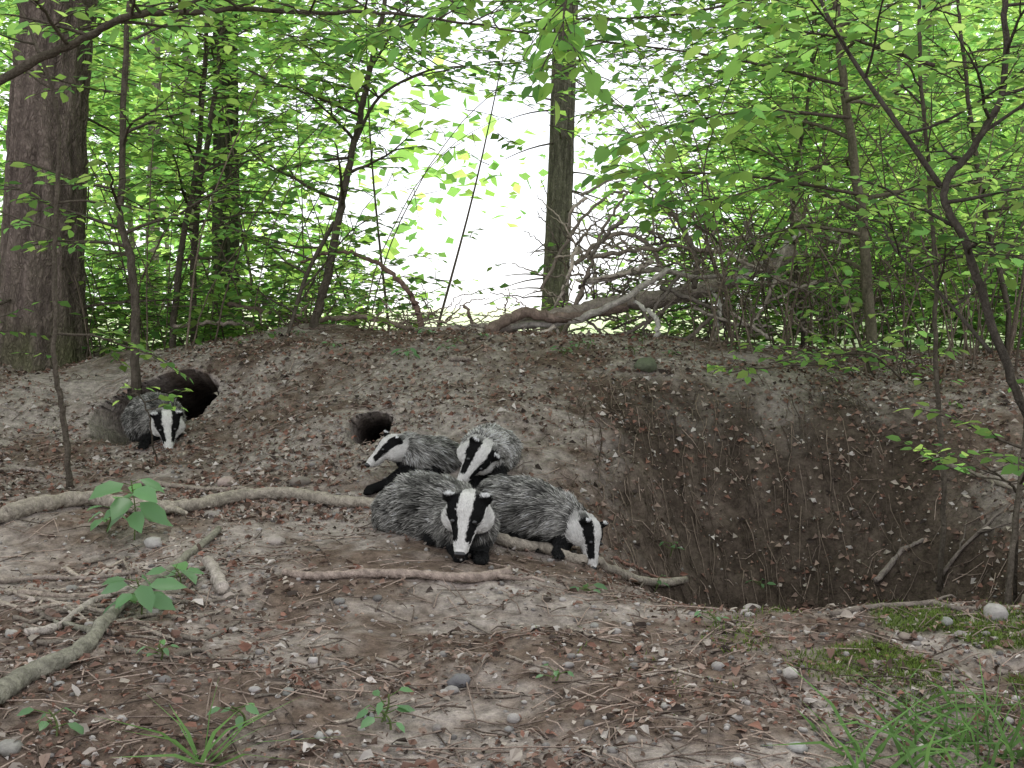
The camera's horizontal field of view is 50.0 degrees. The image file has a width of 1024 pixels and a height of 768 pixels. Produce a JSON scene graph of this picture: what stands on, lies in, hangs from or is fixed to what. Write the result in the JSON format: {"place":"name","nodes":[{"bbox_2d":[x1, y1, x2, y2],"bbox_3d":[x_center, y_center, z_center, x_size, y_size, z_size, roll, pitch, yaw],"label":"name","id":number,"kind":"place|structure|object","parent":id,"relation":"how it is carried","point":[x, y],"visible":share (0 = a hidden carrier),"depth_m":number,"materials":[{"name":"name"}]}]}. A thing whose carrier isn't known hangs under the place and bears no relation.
{"place":"outdoors","nodes":[
{"label":"outdoors","id":0,"kind":"place"},
{"bbox_2d":[0,0,1021,307],"label":"sky","id":1,"kind":"structure","parent":0,"point":[498,243],"materials":[{"name":"white"}]},
{"bbox_2d":[0,308,1023,767],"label":"ground","id":2,"kind":"structure","parent":0,"point":[106,422],"depth_m":4.74,"materials":[{"name":"soil"}]},
{"bbox_2d":[0,739,23,757],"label":"stone","id":3,"kind":"object","parent":2,"relation":"on","point":[8,747],"visible":0.96,"depth_m":2.25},
{"bbox_2d":[0,599,43,612],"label":"dead branch","id":4,"kind":"object","parent":2,"relation":"on","point":[22,609],"visible":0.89,"depth_m":3.14,"materials":[{"name":"wood"}]},
{"bbox_2d":[0,466,65,478],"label":"dead branch","id":5,"kind":"object","parent":2,"relation":"on","point":[13,468],"visible":0.82,"depth_m":5.33,"materials":[{"name":"wood"}]},
{"bbox_2d":[12,606,58,623],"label":"dead branch","id":6,"kind":"object","parent":2,"relation":"on","point":[33,621],"visible":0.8,"depth_m":3.02,"materials":[{"name":"wood"}]},
{"bbox_2d":[4,588,77,605],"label":"dead branch","id":7,"kind":"object","parent":2,"relation":"on","point":[21,595],"visible":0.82,"depth_m":3.23,"materials":[{"name":"wood"}]},
{"bbox_2d":[7,587,82,603],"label":"dead branch","id":8,"kind":"object","parent":2,"relation":"on","point":[10,592],"visible":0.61,"depth_m":3.32,"materials":[{"name":"wood"}]},
{"bbox_2d":[17,707,83,735],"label":"broadleaf herb","id":9,"kind":"object","parent":2,"relation":"on","point":[77,727],"visible":0.98,"depth_m":2.31,"materials":[{"name":"green plant"}]},
{"bbox_2d":[34,602,88,621],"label":"dead branch","id":10,"kind":"object","parent":2,"relation":"on","point":[51,605],"visible":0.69,"depth_m":3.12,"materials":[{"name":"wood"}]},
{"bbox_2d":[33,609,94,621],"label":"dead branch","id":11,"kind":"object","parent":2,"relation":"on","point":[45,616],"visible":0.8,"depth_m":3.05,"materials":[{"name":"wood"}]},
{"bbox_2d":[45,635,84,646],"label":"dead branch","id":12,"kind":"object","parent":2,"relation":"on","point":[53,641],"visible":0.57,"depth_m":2.85,"materials":[{"name":"wood"}]},
{"bbox_2d":[0,570,137,583],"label":"dead branch","id":13,"kind":"object","parent":2,"relation":"on","point":[39,577],"visible":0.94,"depth_m":3.52,"materials":[{"name":"wood"}]},
{"bbox_2d":[34,596,110,601],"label":"dead branch","id":14,"kind":"object","parent":2,"relation":"on","point":[38,598],"visible":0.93,"depth_m":3.18,"materials":[{"name":"wood"}]},
{"bbox_2d":[23,583,140,635],"bbox_3d":[-1.224,0.638,3.203,0.137,0.036,0.605,1,4,16],"label":"dead branch","id":15,"kind":"object","parent":2,"relation":"on","point":[46,629],"visible":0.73,"depth_m":3.04,"materials":[{"name":"wood"}]},
{"bbox_2d":[0,2,192,488],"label":"hazel sapling","id":16,"kind":"object","parent":2,"relation":"on","point":[26,221],"visible":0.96,"depth_m":4.87,"materials":[{"name":"brown plant"}]},
{"bbox_2d":[63,556,129,575],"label":"dead branch","id":17,"kind":"object","parent":2,"relation":"on","point":[69,570],"visible":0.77,"depth_m":3.63,"materials":[{"name":"wood"}]},
{"bbox_2d":[0,0,196,372],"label":"spruce tree","id":18,"kind":"object","parent":2,"relation":"on","point":[31,133],"visible":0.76,"depth_m":7.22,"materials":[{"name":"brown plant"}]},
{"bbox_2d":[17,589,182,598],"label":"dead branch","id":19,"kind":"object","parent":2,"relation":"on","point":[29,592],"visible":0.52,"depth_m":3.25,"materials":[{"name":"wood"}]},
{"bbox_2d":[87,505,126,531],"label":"broadleaf herb","id":20,"kind":"object","parent":2,"relation":"on","point":[94,524],"visible":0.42,"depth_m":4.05,"materials":[{"name":"green plant"}]},
{"bbox_2d":[83,555,131,578],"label":"dead branch","id":21,"kind":"object","parent":2,"relation":"on","point":[92,561],"visible":0.97,"depth_m":3.80,"materials":[{"name":"wood"}]},
{"bbox_2d":[0,526,226,705],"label":"dead branch","id":22,"kind":"object","parent":2,"relation":"on","point":[14,682],"visible":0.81,"depth_m":2.74,"materials":[{"name":"wood"}]},
{"bbox_2d":[87,624,159,639],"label":"dead branch","id":23,"kind":"object","parent":2,"relation":"on","point":[135,635],"visible":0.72,"depth_m":2.91,"materials":[{"name":"wood"}]},
{"bbox_2d":[89,478,172,539],"bbox_3d":[-1.381,0.469,4.002,0.266,0.244,0.296,0,4,0],"label":"broadleaf herb","id":24,"kind":"object","parent":2,"relation":"on","point":[152,510],"visible":0.98,"depth_m":3.96,"materials":[{"name":"green plant"}]},
{"bbox_2d":[0,0,268,395],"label":"beech sapling","id":25,"kind":"object","parent":2,"relation":"on","point":[125,244],"visible":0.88,"depth_m":6.23,"materials":[{"name":"green plant"}]},
{"bbox_2d":[113,618,167,633],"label":"dead branch","id":26,"kind":"object","parent":2,"relation":"on","point":[133,619],"visible":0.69,"depth_m":3.05,"materials":[{"name":"wood"}]},
{"bbox_2d":[112,645,174,658],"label":"dead branch","id":27,"kind":"object","parent":2,"relation":"on","point":[127,650],"visible":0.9,"depth_m":2.75,"materials":[{"name":"wood"}]},
{"bbox_2d":[101,574,187,619],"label":"broadleaf herb","id":28,"kind":"object","parent":2,"relation":"on","point":[148,598],"visible":0.94,"depth_m":3.10,"materials":[{"name":"green plant"}]},
{"bbox_2d":[125,613,171,619],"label":"dead branch","id":29,"kind":"object","parent":2,"relation":"on","point":[143,615],"visible":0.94,"depth_m":3.13,"materials":[{"name":"wood"}]},
{"bbox_2d":[117,6,181,331],"bbox_3d":[-7.161,-9.880,21.430,1.550,18.000,1.539,-2,5,-29],"label":"pine tree","id":30,"kind":"object","parent":2,"relation":"on","point":[155,85],"visible":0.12,"depth_m":21.65,"materials":[{"name":"brown plant"}]},
{"bbox_2d":[112,383,191,460],"bbox_3d":[-1.630,0.226,5.139,0.514,0.447,0.251,2,5,28],"label":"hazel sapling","id":31,"kind":"object","parent":2,"relation":"on","point":[169,398],"visible":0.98,"depth_m":5.10,"materials":[{"name":"green plant"}]},
{"bbox_2d":[119,391,186,450],"bbox_3d":[-1.917,0.212,5.860,0.326,0.355,0.801,-2,4,-24],"label":"european badger","id":32,"kind":"object","parent":2,"relation":"on","point":[168,427],"visible":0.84,"depth_m":5.66,"materials":[{"name":"fur"}]},
{"bbox_2d":[144,537,161,548],"bbox_3d":[-1.289,0.573,3.948,0.064,0.049,0.062,3,5,37],"label":"stone","id":33,"kind":"object","parent":2,"relation":"on","point":[152,542],"visible":0.97,"depth_m":3.93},
{"bbox_2d":[136,639,179,659],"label":"broadleaf herb","id":34,"kind":"object","parent":2,"relation":"on","point":[165,651],"visible":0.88,"depth_m":2.71,"materials":[{"name":"green plant"}]},
{"bbox_2d":[140,626,186,645],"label":"dead branch","id":35,"kind":"object","parent":2,"relation":"on","point":[156,633],"visible":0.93,"depth_m":2.95,"materials":[{"name":"wood"}]},
{"bbox_2d":[146,561,203,583],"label":"broadleaf herb","id":36,"kind":"object","parent":2,"relation":"on","point":[190,572],"visible":0.84,"depth_m":3.40,"materials":[{"name":"green plant"}]},
{"bbox_2d":[135,478,247,491],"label":"dead branch","id":37,"kind":"object","parent":2,"relation":"on","point":[176,485],"visible":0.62,"depth_m":4.79,"materials":[{"name":"wood"}]},
{"bbox_2d":[161,590,222,598],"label":"dead branch","id":38,"kind":"object","parent":2,"relation":"on","point":[183,591],"visible":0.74,"depth_m":3.34,"materials":[{"name":"wood"}]},
{"bbox_2d":[174,648,216,662],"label":"dead branch","id":39,"kind":"object","parent":2,"relation":"on","point":[192,651],"visible":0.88,"depth_m":2.81,"materials":[{"name":"wood"}]},
{"bbox_2d":[103,1,291,343],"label":"beech sapling","id":40,"kind":"object","parent":2,"relation":"on","point":[208,129],"visible":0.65,"depth_m":7.64,"materials":[{"name":"green plant"}]},
{"bbox_2d":[68,0,327,347],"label":"beech sapling","id":41,"kind":"object","parent":2,"relation":"on","point":[180,260],"visible":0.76,"depth_m":7.52,"materials":[{"name":"green plant"}]},
{"bbox_2d":[0,0,406,353],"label":"undergrowth foliage","id":42,"kind":"object","parent":2,"relation":"on","point":[277,234],"visible":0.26,"depth_m":10.01,"materials":[{"name":"green plant"}]},
{"bbox_2d":[171,605,239,620],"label":"dead branch","id":43,"kind":"object","parent":2,"relation":"on","point":[173,617],"visible":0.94,"depth_m":3.13,"materials":[{"name":"wood"}]},
{"bbox_2d":[172,593,244,604],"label":"dead branch","id":44,"kind":"object","parent":2,"relation":"on","point":[183,601],"visible":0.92,"depth_m":3.28,"materials":[{"name":"wood"}]},
{"bbox_2d":[182,620,240,641],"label":"dead branch","id":45,"kind":"object","parent":2,"relation":"on","point":[189,637],"visible":0.98,"depth_m":2.94,"materials":[{"name":"wood"}]},
{"bbox_2d":[202,555,229,594],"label":"dead branch","id":46,"kind":"object","parent":2,"relation":"on","point":[220,584],"visible":0.99,"depth_m":3.40,"materials":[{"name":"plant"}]},
{"bbox_2d":[200,3,242,339],"bbox_3d":[-2.927,-4.670,10.803,0.437,9.000,1.735,-2,4,-23],"label":"ivy clad tree","id":47,"kind":"object","parent":2,"relation":"on","point":[218,142],"visible":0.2,"depth_m":10.79,"materials":[{"name":"green plant"}]},
{"bbox_2d":[93,678,355,767],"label":"grass tuft","id":48,"kind":"object","parent":2,"relation":"on","point":[208,746],"visible":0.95,"depth_m":2.20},
{"bbox_2d":[216,476,235,486],"bbox_3d":[-1.262,0.436,4.853,0.078,0.057,0.078,-3,5,-35],"label":"stone","id":49,"kind":"object","parent":2,"relation":"on","point":[223,481],"visible":0.77,"depth_m":4.83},
{"bbox_2d":[207,703,258,729],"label":"broadleaf herb","id":50,"kind":"object","parent":2,"relation":"on","point":[251,708],"visible":0.88,"depth_m":2.34,"materials":[{"name":"green plant"}]},
{"bbox_2d":[0,168,515,371],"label":"bramble thicket","id":51,"kind":"object","parent":2,"relation":"on","point":[359,293],"visible":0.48,"depth_m":8.05,"materials":[{"name":"green plant"}]},
{"bbox_2d":[0,0,537,85],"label":"hazel tree","id":52,"kind":"object","parent":2,"relation":"on","point":[131,17],"visible":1,"depth_m":4.49,"materials":[{"name":"green plant"}]},
{"bbox_2d":[266,536,285,544],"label":"stone","id":53,"kind":"object","parent":2,"relation":"on","point":[273,540],"visible":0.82,"depth_m":3.94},
{"bbox_2d":[289,476,310,486],"bbox_3d":[-0.914,0.424,4.740,0.095,0.048,0.075,-2,4,-23],"label":"stone","id":54,"kind":"object","parent":2,"relation":"on","point":[303,480],"visible":0.84,"depth_m":4.71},
{"bbox_2d":[0,486,688,586],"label":"root","id":55,"kind":"object","parent":2,"relation":"on","point":[18,509],"visible":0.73,"depth_m":4.38,"materials":[{"name":"wood"}]},
{"bbox_2d":[188,0,526,334],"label":"beech sapling","id":56,"kind":"object","parent":2,"relation":"on","point":[335,226],"visible":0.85,"depth_m":6.74,"materials":[{"name":"green plant"}]},
{"bbox_2d":[356,687,413,722],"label":"broadleaf herb","id":57,"kind":"object","parent":2,"relation":"on","point":[364,712],"visible":0.97,"depth_m":2.43,"materials":[{"name":"green plant"}]},
{"bbox_2d":[360,705,415,732],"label":"broadleaf herb","id":58,"kind":"object","parent":2,"relation":"on","point":[367,721],"visible":0.89,"depth_m":2.40,"materials":[{"name":"green plant"}]},
{"bbox_2d":[363,430,461,494],"bbox_3d":[-0.413,0.347,4.768,0.582,0.300,0.253,-4,5,-42],"label":"european badger","id":59,"kind":"object","parent":2,"relation":"on","point":[405,452],"visible":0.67,"depth_m":4.70,"materials":[{"name":"fur"}]},
{"bbox_2d":[282,565,544,582],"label":"dead branch","id":60,"kind":"object","parent":2,"relation":"on","point":[505,573],"visible":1,"depth_m":3.50,"materials":[{"name":"wood"}]},
{"bbox_2d":[369,468,500,564],"bbox_3d":[-0.248,0.491,4.030,0.344,0.327,0.777,-3,5,-35],"label":"european badger","id":61,"kind":"object","parent":2,"relation":"on","point":[457,519],"visible":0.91,"depth_m":3.91,"materials":[{"name":"fur"}]},
{"bbox_2d":[446,673,470,687],"bbox_3d":[-0.126,0.720,2.656,0.058,0.035,0.050,-3,5,-38],"label":"stone","id":62,"kind":"object","parent":2,"relation":"on","point":[457,679],"visible":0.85,"depth_m":2.64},
{"bbox_2d":[456,423,522,487],"bbox_3d":[-0.087,0.316,4.721,0.289,0.306,0.580,0,4,0],"label":"european badger","id":63,"kind":"object","parent":2,"relation":"on","point":[486,450],"visible":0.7,"depth_m":4.55,"materials":[{"name":"fur"}]},
{"bbox_2d":[0,332,1022,767],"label":"pebbles","id":64,"kind":"object","parent":2,"relation":"on","point":[512,718],"visible":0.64,"depth_m":2.79,"materials":[{"name":"stone"}]},
{"bbox_2d":[484,694,538,698],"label":"dead branch","id":65,"kind":"object","parent":2,"relation":"on","point":[500,696],"visible":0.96,"depth_m":2.57,"materials":[{"name":"wood"}]},
{"bbox_2d":[0,322,1023,767],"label":"fallen twigs","id":66,"kind":"object","parent":2,"relation":"on","point":[584,694],"visible":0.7,"depth_m":3.01,"materials":[{"name":"wood"}]},
{"bbox_2d":[0,0,1023,336],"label":"background woodland","id":67,"kind":"object","parent":2,"relation":"on","point":[970,32],"visible":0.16,"depth_m":16.62,"materials":[{"name":"green plant"}]},
{"bbox_2d":[0,0,1023,378],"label":"bare shrub stems","id":68,"kind":"object","parent":2,"relation":"on","point":[806,278],"visible":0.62,"depth_m":6.85,"materials":[{"name":"brown plant"}]},
{"bbox_2d":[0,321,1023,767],"bbox_3d":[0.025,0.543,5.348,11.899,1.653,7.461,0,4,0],"label":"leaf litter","id":69,"kind":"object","parent":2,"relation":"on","point":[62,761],"visible":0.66,"depth_m":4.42,"materials":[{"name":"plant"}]},
{"bbox_2d":[755,318,942,382],"bbox_3d":[1.840,-0.129,5.609,1.432,0.425,0.789,-2,5,-31],"label":"beech seedling","id":70,"kind":"object","parent":69,"relation":"on","point":[889,338],"visible":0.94,"depth_m":5.44,"materials":[{"name":"green plant"}]},
{"bbox_2d":[51,0,999,330],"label":"tree","id":71,"kind":"object","parent":2,"relation":"on","point":[673,34],"visible":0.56,"depth_m":7.44,"materials":[{"name":"green plant"}]},
{"bbox_2d":[506,654,560,672],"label":"dead branch","id":72,"kind":"object","parent":2,"relation":"on","point":[520,660],"visible":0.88,"depth_m":2.74,"materials":[{"name":"wood"}]},
{"bbox_2d":[173,177,906,344],"bbox_3d":[0.212,-0.865,7.552,4.985,1.268,2.143,0,4,0],"label":"fallen tree brushwood","id":73,"kind":"object","parent":2,"relation":"on","point":[665,298],"visible":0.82,"depth_m":6.98,"materials":[{"name":"wood"}]},
{"bbox_2d":[475,474,608,569],"bbox_3d":[0.067,0.503,4.136,0.613,0.321,0.307,2,5,30],"label":"european badger","id":74,"kind":"object","parent":2,"relation":"on","point":[530,508],"visible":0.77,"depth_m":4.02,"materials":[{"name":"fur"}]},
{"bbox_2d":[536,664,573,683],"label":"broadleaf herb","id":75,"kind":"object","parent":2,"relation":"on","point":[556,673],"visible":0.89,"depth_m":2.63,"materials":[{"name":"green plant"}]},
{"bbox_2d":[491,2,622,332],"bbox_3d":[0.644,-6.329,13.056,1.667,12.013,1.961,2,5,31],"label":"spruce tree","id":76,"kind":"object","parent":2,"relation":"on","point":[560,190],"visible":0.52,"depth_m":13.24,"materials":[{"name":"brown plant"}]},
{"bbox_2d":[569,582,607,593],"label":"broadleaf herb","id":77,"kind":"object","parent":2,"relation":"on","point":[598,585],"visible":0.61,"depth_m":3.55,"materials":[{"name":"green plant"}]},
{"bbox_2d":[566,625,622,643],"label":"dead branch","id":78,"kind":"object","parent":2,"relation":"on","point":[580,631],"visible":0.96,"depth_m":3.01,"materials":[{"name":"wood"}]},
{"bbox_2d":[613,556,670,577],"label":"dead branch","id":79,"kind":"object","parent":2,"relation":"on","point":[632,564],"visible":0.69,"depth_m":4.46,"materials":[{"name":"wood"}]},
{"bbox_2d":[634,357,656,372],"bbox_3d":[0.706,-0.100,5.819,0.120,0.083,0.145,0,4,0],"label":"stone","id":80,"kind":"object","parent":2,"relation":"on","point":[647,364],"visible":0.96,"depth_m":5.77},
{"bbox_2d":[486,148,1023,351],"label":"bramble thicket","id":81,"kind":"object","parent":2,"relation":"on","point":[632,313],"visible":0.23,"depth_m":8.77,"materials":[{"name":"green plant"}]},
{"bbox_2d":[535,597,1023,749],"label":"moss patch","id":82,"kind":"object","parent":2,"relation":"on","point":[909,664],"visible":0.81,"depth_m":2.86,"materials":[{"name":"green plant"}]},
{"bbox_2d":[707,333,859,383],"bbox_3d":[1.435,-0.108,5.764,1.218,0.305,0.529,-2,4,-26],"label":"beech seedling","id":83,"kind":"object","parent":2,"relation":"on","point":[750,370],"visible":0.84,"depth_m":5.71,"materials":[{"name":"green plant"}]},
{"bbox_2d":[782,667,797,679],"bbox_3d":[0.682,0.708,2.687,0.037,0.032,0.040,0,4,0],"label":"stone","id":84,"kind":"object","parent":2,"relation":"on","point":[790,673],"visible":0.97,"depth_m":2.67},
{"bbox_2d":[786,741,807,753],"bbox_3d":[0.581,0.741,2.236,0.043,0.023,0.040,0,4,0],"label":"stone","id":85,"kind":"object","parent":2,"relation":"on","point":[800,749],"visible":0.86,"depth_m":2.22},
{"bbox_2d":[676,0,923,346],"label":"hazel sapling","id":86,"kind":"object","parent":2,"relation":"on","point":[825,120],"visible":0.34,"depth_m":7.65,"materials":[{"name":"green plant"}]},
{"bbox_2d":[585,0,1023,349],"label":"undergrowth foliage","id":87,"kind":"object","parent":2,"relation":"on","point":[998,34],"visible":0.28,"depth_m":9.08,"materials":[{"name":"green plant"}]},
{"bbox_2d":[725,257,897,377],"bbox_3d":[1.603,-0.327,5.950,0.688,0.718,1.058,3,5,40],"label":"beech seedling","id":88,"kind":"object","parent":2,"relation":"on","point":[844,299],"visible":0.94,"depth_m":5.83,"materials":[{"name":"green plant"}]},
{"bbox_2d":[797,704,903,757],"bbox_3d":[0.691,0.729,2.307,0.232,0.078,0.174,3,5,38],"label":"grass tuft","id":89,"kind":"object","parent":2,"relation":"on","point":[813,725],"visible":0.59,"depth_m":2.32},
{"bbox_2d":[708,0,1023,372],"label":"beech sapling","id":90,"kind":"object","parent":2,"relation":"on","point":[864,267],"visible":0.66,"depth_m":6.13,"materials":[{"name":"green plant"}]},
{"bbox_2d":[763,664,1023,767],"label":"grass tuft","id":91,"kind":"object","parent":2,"relation":"on","point":[928,752],"visible":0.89,"depth_m":2.24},
{"bbox_2d":[819,715,974,767],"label":"grass tuft","id":92,"kind":"object","parent":2,"relation":"on","point":[901,760],"visible":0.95,"depth_m":2.17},
{"bbox_2d":[771,0,1023,428],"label":"beech sapling","id":93,"kind":"object","parent":2,"relation":"on","point":[966,241],"visible":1,"depth_m":4.06,"materials":[{"name":"green plant"}]},
{"bbox_2d":[873,538,924,582],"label":"dead branch","id":94,"kind":"object","parent":2,"relation":"on","point":[885,570],"visible":1,"depth_m":4.89,"materials":[{"name":"wood"}]},
{"bbox_2d":[843,314,971,407],"bbox_3d":[2.273,-0.112,5.905,0.702,0.529,0.724,-3,5,-33],"label":"beech seedling","id":95,"kind":"object","parent":2,"relation":"on","point":[940,350],"visible":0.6,"depth_m":5.97,"materials":[{"name":"green plant"}]},
{"bbox_2d":[813,0,1023,592],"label":"hazel sapling","id":96,"kind":"object","parent":2,"relation":"on","point":[943,238],"visible":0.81,"depth_m":4.51,"materials":[{"name":"green plant"}]},
{"bbox_2d":[902,7,936,335],"bbox_3d":[7.430,-9.751,19.305,1.246,18.000,1.744,0,4,0],"label":"pine tree","id":97,"kind":"object","parent":2,"relation":"on","point":[927,27],"visible":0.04,"depth_m":19.60,"materials":[{"name":"brown plant"}]},
{"bbox_2d":[829,594,1023,616],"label":"dead branch","id":98,"kind":"object","parent":2,"relation":"on","point":[852,610],"visible":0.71,"depth_m":3.13,"materials":[{"name":"wood"}]},
{"bbox_2d":[843,0,1023,349],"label":"hazel sapling","id":99,"kind":"object","parent":2,"relation":"on","point":[955,127],"visible":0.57,"depth_m":7.13,"materials":[{"name":"green plant"}]},
{"bbox_2d":[846,655,1023,767],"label":"grass tuft","id":100,"kind":"object","parent":2,"relation":"on","point":[1011,744],"visible":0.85,"depth_m":2.31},
{"bbox_2d":[897,660,999,717],"bbox_3d":[0.988,0.700,2.554,0.223,0.113,0.358,0,4,0],"label":"grass tuft","id":101,"kind":"object","parent":2,"relation":"on","point":[944,694],"visible":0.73,"depth_m":2.48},
{"bbox_2d":[886,435,1023,602],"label":"beech seedling","id":102,"kind":"object","parent":2,"relation":"on","point":[950,458],"visible":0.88,"depth_m":4.19,"materials":[{"name":"green plant"}]},
{"bbox_2d":[894,197,1023,605],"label":"beech sapling","id":103,"kind":"object","parent":2,"relation":"on","point":[1013,468],"visible":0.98,"depth_m":3.81,"materials":[{"name":"green plant"}]},
{"bbox_2d":[932,493,1023,582],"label":"dead branch","id":104,"kind":"object","parent":2,"relation":"on","point":[959,551],"visible":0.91,"depth_m":4.69,"materials":[{"name":"wood"}]},
{"bbox_2d":[946,463,1023,492],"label":"dead branch","id":105,"kind":"object","parent":2,"relation":"on","point":[993,482],"visible":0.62,"depth_m":4.90,"materials":[{"name":"brown plant"}]},
{"bbox_2d":[983,603,1008,620],"bbox_3d":[1.338,0.635,3.035,0.061,0.054,0.073,0,4,0],"label":"stone","id":106,"kind":"object","parent":2,"relation":"on","point":[998,612],"visible":0.81,"depth_m":3.01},
{"bbox_2d":[325,0,934,239],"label":"beech bough","id":107,"kind":"object","parent":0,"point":[575,41],"visible":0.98,"depth_m":5.00,"materials":[{"name":"green plant"}]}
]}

